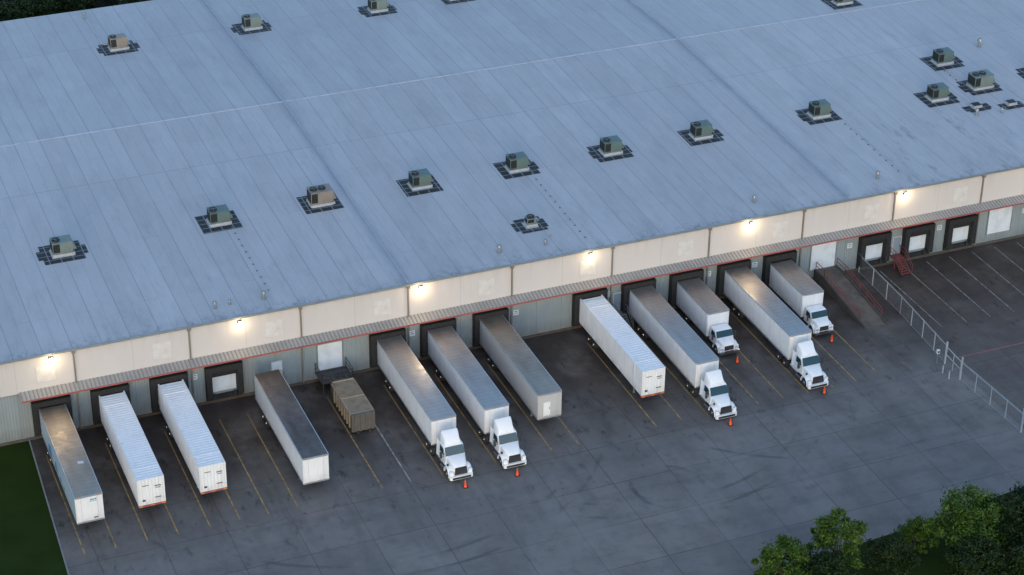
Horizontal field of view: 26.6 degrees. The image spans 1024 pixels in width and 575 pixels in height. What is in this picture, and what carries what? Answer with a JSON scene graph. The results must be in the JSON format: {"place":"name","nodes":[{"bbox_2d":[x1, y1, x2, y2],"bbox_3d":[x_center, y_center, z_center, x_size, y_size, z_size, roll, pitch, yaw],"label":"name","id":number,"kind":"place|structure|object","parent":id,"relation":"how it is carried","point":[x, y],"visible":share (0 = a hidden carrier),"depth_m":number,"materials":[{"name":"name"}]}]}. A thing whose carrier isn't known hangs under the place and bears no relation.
{"place":"outdoors","nodes":[
{"label":"outdoors","id":0,"kind":"place"},
{"bbox_2d":[0,0,1023,574],"bbox_3d":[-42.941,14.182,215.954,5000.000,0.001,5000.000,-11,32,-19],"label":"ground","id":1,"kind":"structure","parent":0,"point":[28,542],"depth_m":201.27,"materials":[{"name":"green plant"}]},
{"bbox_2d":[0,0,41,21],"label":"tree","id":2,"kind":"object","parent":1,"relation":"on","point":[21,9],"visible":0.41,"depth_m":290.89,"materials":[{"name":"green plant"}]},
{"bbox_2d":[29,440,69,574],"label":"kerb","id":3,"kind":"structure","parent":1,"relation":"on","point":[49,508],"depth_m":204.20,"materials":[{"name":"concrete"}]},
{"bbox_2d":[28,0,85,16],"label":"tree","id":4,"kind":"object","parent":1,"relation":"on","point":[49,7],"visible":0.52,"depth_m":294.56,"materials":[{"name":"green plant"}]},
{"bbox_2d":[71,0,120,10],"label":"tree","id":5,"kind":"object","parent":1,"relation":"on","point":[90,4],"visible":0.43,"depth_m":298.86,"materials":[{"name":"green plant"}]},
{"bbox_2d":[114,0,150,4],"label":"tree","id":6,"kind":"object","parent":1,"relation":"on","point":[127,2],"visible":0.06,"depth_m":296.22,"materials":[{"name":"green plant"}]},
{"bbox_2d":[0,0,1023,446],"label":"warehouse","id":7,"kind":"structure","parent":1,"relation":"on","point":[126,168],"depth_m":245.45,"materials":[{"name":"metal"}]},
{"bbox_2d":[36,240,87,264],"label":"walkway pad","id":8,"kind":"object","parent":7,"relation":"on","point":[44,254],"visible":0.95,"depth_m":225.69,"materials":[{"name":"rubber"}]},
{"bbox_2d":[49,234,76,257],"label":"rooftop air conditioner","id":9,"kind":"object","parent":8,"relation":"on","point":[62,245],"visible":1,"depth_m":225.20,"materials":[{"name":"metal"}]},
{"bbox_2d":[96,40,139,55],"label":"walkway pad","id":10,"kind":"object","parent":7,"relation":"on","point":[105,51],"visible":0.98,"depth_m":270.88,"materials":[{"name":"rubber"}]},
{"bbox_2d":[107,33,129,51],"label":"rooftop air conditioner","id":11,"kind":"object","parent":7,"relation":"on","point":[117,42],"visible":1,"depth_m":270.39,"materials":[{"name":"metal"}]},
{"bbox_2d":[195,210,242,233],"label":"walkway pad","id":12,"kind":"object","parent":7,"relation":"on","point":[204,225],"visible":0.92,"depth_m":231.68,"materials":[{"name":"rubber"}]},
{"bbox_2d":[206,204,232,226],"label":"rooftop air conditioner","id":13,"kind":"object","parent":12,"relation":"on","point":[218,215],"visible":1,"depth_m":231.32,"materials":[{"name":"metal"}]},
{"bbox_2d":[212,373,235,391],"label":"dock door","id":14,"kind":"structure","parent":7,"relation":"in","point":[225,382],"depth_m":219.76,"materials":[{"name":"white metal"}]},
{"bbox_2d":[231,227,269,291],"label":"gas pipe","id":15,"kind":"object","parent":7,"relation":"on","point":[251,260],"visible":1,"depth_m":225.47,"materials":[{"name":"metal"}]},
{"bbox_2d":[230,20,271,34],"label":"walkway pad","id":16,"kind":"object","parent":7,"relation":"on","point":[238,29],"visible":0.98,"depth_m":276.74,"materials":[{"name":"rubber"}]},
{"bbox_2d":[241,13,263,30],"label":"rooftop air conditioner","id":17,"kind":"object","parent":16,"relation":"on","point":[253,21],"visible":1,"depth_m":276.39,"materials":[{"name":"metal"}]},
{"bbox_2d":[261,290,265,299],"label":"roof vent","id":18,"kind":"object","parent":7,"relation":"on","point":[263,292],"visible":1,"depth_m":218.98,"materials":[{"name":"metal"}]},
{"bbox_2d":[271,360,282,374],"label":"personnel door","id":19,"kind":"structure","parent":7,"relation":"in","point":[275,365],"depth_m":221.27,"materials":[{"name":"metal"}]},
{"bbox_2d":[296,191,344,213],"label":"walkway pad","id":20,"kind":"object","parent":7,"relation":"on","point":[308,209],"visible":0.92,"depth_m":235.59,"materials":[{"name":"rubber"}]},
{"bbox_2d":[306,183,335,207],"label":"rooftop air conditioner","id":21,"kind":"object","parent":20,"relation":"on","point":[320,195],"visible":1,"depth_m":235.25,"materials":[{"name":"metal"}]},
{"bbox_2d":[316,340,343,370],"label":"rollup door","id":22,"kind":"structure","parent":7,"relation":"in","point":[330,354],"depth_m":223.17,"materials":[{"name":"metal"}]},
{"bbox_2d":[357,3,397,16],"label":"walkway pad","id":23,"kind":"object","parent":7,"relation":"on","point":[362,10],"visible":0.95,"depth_m":282.20,"materials":[{"name":"rubber"}]},
{"bbox_2d":[367,0,388,12],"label":"rooftop air conditioner","id":24,"kind":"object","parent":23,"relation":"on","point":[374,6],"visible":1,"depth_m":281.76,"materials":[{"name":"metal"}]},
{"bbox_2d":[396,174,442,196],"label":"walkway pad","id":25,"kind":"object","parent":7,"relation":"on","point":[405,188],"visible":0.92,"depth_m":239.38,"materials":[{"name":"rubber"}]},
{"bbox_2d":[408,168,433,189],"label":"rooftop air conditioner","id":26,"kind":"object","parent":25,"relation":"on","point":[420,179],"visible":1,"depth_m":239.11,"materials":[{"name":"metal"}]},
{"bbox_2d":[442,0,473,4],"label":"walkway pad","id":27,"kind":"object","parent":7,"relation":"on","point":[446,2],"visible":1,"depth_m":285.34,"materials":[{"name":"rubber"}]},
{"bbox_2d":[497,244,501,253],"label":"roof vent","id":28,"kind":"object","parent":7,"relation":"on","point":[499,247],"visible":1,"depth_m":227.82,"materials":[{"name":"metal"}]},
{"bbox_2d":[493,159,539,178],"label":"walkway pad","id":29,"kind":"object","parent":7,"relation":"on","point":[505,174],"visible":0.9,"depth_m":243.36,"materials":[{"name":"rubber"}]},
{"bbox_2d":[505,151,529,172],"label":"rooftop air conditioner","id":30,"kind":"object","parent":29,"relation":"on","point":[517,161],"visible":1,"depth_m":242.96,"materials":[{"name":"metal"}]},
{"bbox_2d":[511,216,548,233],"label":"walkway pad","id":31,"kind":"object","parent":7,"relation":"on","point":[517,225],"visible":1,"depth_m":232.90,"materials":[{"name":"rubber"}]},
{"bbox_2d":[524,214,539,227],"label":"rooftop hvac unit","id":32,"kind":"object","parent":7,"relation":"on","point":[531,220],"visible":1,"depth_m":232.66,"materials":[{"name":"metal"}]},
{"bbox_2d":[531,173,587,239],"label":"gas pipe","id":33,"kind":"object","parent":7,"relation":"on","point":[559,206],"visible":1,"depth_m":236.60,"materials":[{"name":"metal"}]},
{"bbox_2d":[587,145,633,161],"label":"walkway pad","id":34,"kind":"object","parent":7,"relation":"on","point":[594,152],"visible":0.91,"depth_m":247.10,"materials":[{"name":"rubber"}]},
{"bbox_2d":[599,135,623,155],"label":"rooftop air conditioner","id":35,"kind":"object","parent":34,"relation":"on","point":[611,145],"visible":1,"depth_m":246.81,"materials":[{"name":"metal"}]},
{"bbox_2d":[612,292,620,310],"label":"personnel door","id":36,"kind":"structure","parent":7,"relation":"in","point":[616,296],"depth_m":234.16,"materials":[{"name":"metal"}]},
{"bbox_2d":[677,129,723,145],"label":"walkway pad","id":37,"kind":"object","parent":7,"relation":"on","point":[717,134],"visible":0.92,"depth_m":251.07,"materials":[{"name":"rubber"}]},
{"bbox_2d":[689,119,713,139],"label":"rooftop air conditioner","id":38,"kind":"object","parent":37,"relation":"on","point":[701,129],"visible":1,"depth_m":250.63,"materials":[{"name":"metal"}]},
{"bbox_2d":[752,194,756,202],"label":"roof vent","id":39,"kind":"object","parent":7,"relation":"on","point":[754,196],"visible":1,"depth_m":238.18,"materials":[{"name":"metal"}]},
{"bbox_2d":[796,108,841,124],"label":"walkway pad","id":40,"kind":"object","parent":7,"relation":"on","point":[803,115],"visible":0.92,"depth_m":256.07,"materials":[{"name":"rubber"}]},
{"bbox_2d":[807,99,831,118],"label":"rooftop air conditioner","id":41,"kind":"object","parent":40,"relation":"on","point":[821,108],"visible":1,"depth_m":255.81,"materials":[{"name":"metal"}]},
{"bbox_2d":[809,241,837,270],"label":"rollup door","id":42,"kind":"structure","parent":7,"relation":"in","point":[824,254],"depth_m":242.30,"materials":[{"name":"metal"}]},
{"bbox_2d":[821,0,862,9],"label":"walkway pad","id":43,"kind":"object","parent":7,"relation":"on","point":[835,7],"visible":1,"depth_m":283.97,"materials":[{"name":"rubber"}]},
{"bbox_2d":[832,0,852,5],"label":"rooftop air conditioner","id":44,"kind":"object","parent":43,"relation":"on","point":[840,2],"visible":1,"depth_m":284.04,"materials":[{"name":"metal"}]},
{"bbox_2d":[839,118,899,171],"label":"gas pipe","id":45,"kind":"object","parent":7,"relation":"on","point":[872,147],"visible":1,"depth_m":249.87,"materials":[{"name":"metal"}]},
{"bbox_2d":[865,243,882,259],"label":"dock door","id":46,"kind":"structure","parent":7,"relation":"in","point":[872,251],"depth_m":244.92,"materials":[{"name":"white metal"}]},
{"bbox_2d":[875,170,879,178],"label":"roof vent","id":47,"kind":"object","parent":7,"relation":"on","point":[877,173],"visible":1,"depth_m":243.51,"materials":[{"name":"metal"}]},
{"bbox_2d":[891,236,901,254],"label":"personnel door","id":48,"kind":"structure","parent":7,"relation":"in","point":[896,242],"depth_m":245.76,"materials":[{"name":"metal"}]},
{"bbox_2d":[909,234,925,250],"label":"dock door","id":49,"kind":"structure","parent":7,"relation":"in","point":[917,242],"depth_m":246.78,"materials":[{"name":"white metal"}]},
{"bbox_2d":[914,91,959,107],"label":"walkway pad","id":50,"kind":"object","parent":7,"relation":"on","point":[929,104],"visible":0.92,"depth_m":260.61,"materials":[{"name":"rubber"}]},
{"bbox_2d":[925,82,949,101],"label":"rooftop air conditioner","id":51,"kind":"object","parent":50,"relation":"on","point":[937,92],"visible":1,"depth_m":260.33,"materials":[{"name":"metal"}]},
{"bbox_2d":[919,56,963,70],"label":"walkway pad","id":52,"kind":"object","parent":7,"relation":"on","point":[956,64],"visible":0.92,"depth_m":269.09,"materials":[{"name":"rubber"}]},
{"bbox_2d":[931,47,954,65],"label":"rooftop air conditioner","id":53,"kind":"object","parent":52,"relation":"on","point":[943,56],"visible":1,"depth_m":268.77,"materials":[{"name":"metal"}]},
{"bbox_2d":[952,226,968,241],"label":"dock door","id":54,"kind":"structure","parent":7,"relation":"in","point":[961,233],"depth_m":248.72,"materials":[{"name":"white metal"}]},
{"bbox_2d":[961,103,990,111],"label":"walkway pad","id":55,"kind":"object","parent":7,"relation":"on","point":[985,106],"visible":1,"depth_m":259.09,"materials":[{"name":"rubber"}]},
{"bbox_2d":[969,102,982,108],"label":"roof hatch","id":56,"kind":"object","parent":7,"relation":"on","point":[974,105],"visible":1,"depth_m":259.24,"materials":[{"name":"white metal"}]},
{"bbox_2d":[956,80,1001,95],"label":"walkway pad","id":57,"kind":"object","parent":7,"relation":"on","point":[963,86],"visible":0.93,"depth_m":263.52,"materials":[{"name":"rubber"}]},
{"bbox_2d":[966,69,994,90],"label":"rooftop air conditioner","id":58,"kind":"object","parent":57,"relation":"on","point":[980,79],"visible":1,"depth_m":263.21,"materials":[{"name":"metal"}]},
{"bbox_2d":[977,37,982,47],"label":"roof vent","id":59,"kind":"object","parent":7,"relation":"on","point":[980,40],"visible":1,"depth_m":273.34,"materials":[{"name":"metal"}]},
{"bbox_2d":[985,206,1013,234],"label":"rollup door","id":60,"kind":"structure","parent":7,"relation":"in","point":[998,220],"depth_m":250.06,"materials":[{"name":"metal"}]},
{"bbox_2d":[997,101,1023,109],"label":"walkway pad","id":61,"kind":"object","parent":7,"relation":"on","point":[1019,103],"visible":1,"depth_m":259.84,"materials":[{"name":"rubber"}]},
{"bbox_2d":[1004,99,1017,105],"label":"roof hatch","id":62,"kind":"object","parent":7,"relation":"on","point":[1010,102],"visible":1,"depth_m":260.12,"materials":[{"name":"white metal"}]},
{"bbox_2d":[1015,68,1023,78],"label":"walkway pad","id":63,"kind":"object","parent":7,"relation":"on","point":[1020,71],"visible":1,"depth_m":267.74,"materials":[{"name":"rubber"}]},
{"bbox_2d":[750,534,814,574],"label":"tree","id":64,"kind":"object","parent":1,"relation":"on","point":[771,558],"visible":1,"depth_m":192.72,"materials":[{"name":"green plant"}]},
{"bbox_2d":[801,549,863,574],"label":"tree","id":65,"kind":"object","parent":1,"relation":"on","point":[838,567],"visible":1,"depth_m":191.71,"materials":[{"name":"green plant"}]},
{"bbox_2d":[804,506,869,574],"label":"tree","id":66,"kind":"object","parent":1,"relation":"on","point":[851,532],"visible":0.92,"depth_m":193.62,"materials":[{"name":"green plant"}]},
{"bbox_2d":[863,528,920,574],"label":"tree","id":67,"kind":"object","parent":1,"relation":"on","point":[887,551],"visible":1,"depth_m":194.52,"materials":[{"name":"green plant"}]},
{"bbox_2d":[897,515,931,553],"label":"tree","id":68,"kind":"object","parent":1,"relation":"on","point":[919,535],"visible":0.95,"depth_m":198.90,"materials":[{"name":"green plant"}]},
{"bbox_2d":[919,481,1021,551],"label":"tree","id":69,"kind":"object","parent":1,"relation":"on","point":[954,505],"visible":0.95,"depth_m":196.93,"materials":[{"name":"green plant"}]},
{"bbox_2d":[942,532,1013,574],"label":"tree","id":70,"kind":"object","parent":1,"relation":"on","point":[986,553],"visible":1,"depth_m":192.72,"materials":[{"name":"green plant"}]},
{"bbox_2d":[972,492,1023,553],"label":"tree","id":71,"kind":"object","parent":1,"relation":"on","point":[1013,522],"visible":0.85,"depth_m":196.88,"materials":[{"name":"green plant"}]},
{"bbox_2d":[999,542,1023,574],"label":"tree","id":72,"kind":"object","parent":1,"relation":"on","point":[1016,560],"visible":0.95,"depth_m":192.31,"materials":[{"name":"green plant"}]},
{"bbox_2d":[1005,482,1023,544],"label":"tree","id":73,"kind":"object","parent":1,"relation":"on","point":[1019,491],"visible":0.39,"depth_m":201.42,"materials":[{"name":"green plant"}]},
{"bbox_2d":[30,272,1023,574],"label":"yard pavement","id":74,"kind":"structure","parent":0,"point":[626,486],"depth_m":210.06,"materials":[{"name":"grey asphalt"}]},
{"bbox_2d":[39,404,104,524],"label":"semi trailer","id":75,"kind":"object","parent":74,"relation":"on","point":[68,457],"visible":1,"depth_m":204.06,"materials":[{"name":"silver metal"}]},
{"bbox_2d":[99,391,165,507],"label":"container trailer","id":76,"kind":"object","parent":74,"relation":"on","point":[127,441],"visible":1,"depth_m":206.48,"materials":[{"name":"metal"}]},
{"bbox_2d":[158,379,226,493],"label":"container trailer","id":77,"kind":"object","parent":74,"relation":"on","point":[187,429],"visible":1,"depth_m":208.54,"materials":[{"name":"metal"}]},
{"bbox_2d":[254,369,329,484],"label":"semi trailer","id":78,"kind":"object","parent":74,"relation":"on","point":[285,418],"visible":1,"depth_m":210.27,"materials":[{"name":"metal"}]},
{"bbox_2d":[315,357,353,393],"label":"steel platform","id":79,"kind":"structure","parent":74,"relation":"on","point":[324,377],"depth_m":222.89,"materials":[{"name":"grey metal"}]},
{"bbox_2d":[330,374,374,433],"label":"waste compactor","id":80,"kind":"object","parent":74,"relation":"on","point":[354,405],"visible":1,"depth_m":216.79,"materials":[{"name":"metal"}]},
{"bbox_2d":[351,410,374,431],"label":"end door","id":81,"kind":"structure","parent":80,"relation":"in","point":[361,421],"depth_m":215.35,"materials":[{"name":"beige metal"}]},
{"bbox_2d":[377,335,455,445],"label":"semi trailer","id":82,"kind":"object","parent":74,"relation":"on","point":[409,382],"visible":0.96,"depth_m":216.72,"materials":[{"name":"metal"}]},
{"bbox_2d":[425,428,472,480],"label":"semi truck tractor","id":83,"kind":"object","parent":74,"relation":"on","point":[448,450],"visible":0.99,"depth_m":209.33,"materials":[{"name":"white paint"}]},
{"bbox_2d":[46,313,880,554],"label":"bay marking","id":84,"kind":"object","parent":74,"relation":"on","point":[417,436],"visible":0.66,"depth_m":215.36,"materials":[{"name":"paint"}]},
{"bbox_2d":[428,326,508,433],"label":"semi trailer","id":85,"kind":"object","parent":74,"relation":"on","point":[459,369],"visible":0.96,"depth_m":218.58,"materials":[{"name":"metal"}]},
{"bbox_2d":[478,416,526,468],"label":"semi truck tractor","id":86,"kind":"object","parent":74,"relation":"on","point":[501,439],"visible":0.99,"depth_m":211.18,"materials":[{"name":"white paint"}]},
{"bbox_2d":[479,314,561,419],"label":"semi trailer","id":87,"kind":"object","parent":74,"relation":"on","point":[512,358],"visible":1,"depth_m":220.35,"materials":[{"name":"beige metal"}]},
{"bbox_2d":[579,295,665,397],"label":"container trailer","id":88,"kind":"object","parent":74,"relation":"on","point":[622,345],"visible":1,"depth_m":224.32,"materials":[{"name":"metal"}]},
{"bbox_2d":[629,285,718,387],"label":"semi trailer","id":89,"kind":"object","parent":74,"relation":"on","point":[667,329],"visible":0.98,"depth_m":226.42,"materials":[{"name":"metal"}]},
{"bbox_2d":[676,277,738,355],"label":"box truck","id":90,"kind":"object","parent":74,"relation":"on","point":[702,306],"visible":1,"depth_m":230.95,"materials":[{"name":"white paint"}]},
{"bbox_2d":[685,369,736,419],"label":"semi truck tractor","id":91,"kind":"object","parent":74,"relation":"on","point":[712,392],"visible":0.99,"depth_m":219.04,"materials":[{"name":"white paint"}]},
{"bbox_2d":[723,266,811,359],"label":"semi trailer","id":92,"kind":"object","parent":74,"relation":"on","point":[770,315],"visible":0.97,"depth_m":230.95,"materials":[{"name":"metal"}]},
{"bbox_2d":[769,260,833,335],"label":"box truck","id":93,"kind":"object","parent":74,"relation":"on","point":[796,288],"visible":0.94,"depth_m":234.69,"materials":[{"name":"white paint"}]},
{"bbox_2d":[776,340,828,388],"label":"semi truck tractor","id":94,"kind":"object","parent":74,"relation":"on","point":[804,362],"visible":0.96,"depth_m":224.14,"materials":[{"name":"white paint"}]},
{"bbox_2d":[813,258,886,328],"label":"loading ramp","id":95,"kind":"structure","parent":74,"relation":"on","point":[839,287],"depth_m":238.98,"materials":[{"name":"concrete"}]},
{"bbox_2d":[944,341,963,379],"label":"chain link gate","id":96,"kind":"structure","parent":74,"relation":"on","point":[961,360],"depth_m":226.27,"materials":[{"name":"metal"}]},
{"bbox_2d":[960,361,1022,428],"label":"chain link fence","id":97,"kind":"object","parent":74,"relation":"on","point":[1007,400],"visible":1,"depth_m":220.74,"materials":[{"name":"metal"}]},
{"bbox_2d":[1020,409,1023,432],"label":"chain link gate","id":98,"kind":"structure","parent":74,"relation":"on","point":[1022,422],"depth_m":216.69,"materials":[{"name":"metal"}]},
{"bbox_2d":[613,304,633,327],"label":"metal staircase","id":99,"kind":"structure","parent":0,"point":[620,312],"depth_m":233.86,"materials":[{"name":"grey metal"}]},
{"bbox_2d":[853,237,1023,428],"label":"parking pavement","id":100,"kind":"structure","parent":0,"point":[1000,370],"depth_m":238.87,"materials":[{"name":"grey asphalt"}]},
{"bbox_2d":[890,245,912,274],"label":"metal staircase","id":101,"kind":"structure","parent":100,"relation":"on","point":[897,257],"depth_m":245.16,"materials":[{"name":"red metal"}]},
{"bbox_2d":[858,259,945,360],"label":"chain link fence","id":102,"kind":"object","parent":100,"relation":"on","point":[901,299],"visible":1,"depth_m":236.28,"materials":[{"name":"metal"}]},
{"bbox_2d":[880,243,1023,357],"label":"parking marking","id":103,"kind":"object","parent":100,"relation":"on","point":[967,296],"visible":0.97,"depth_m":241.58,"materials":[{"name":"white paint"}]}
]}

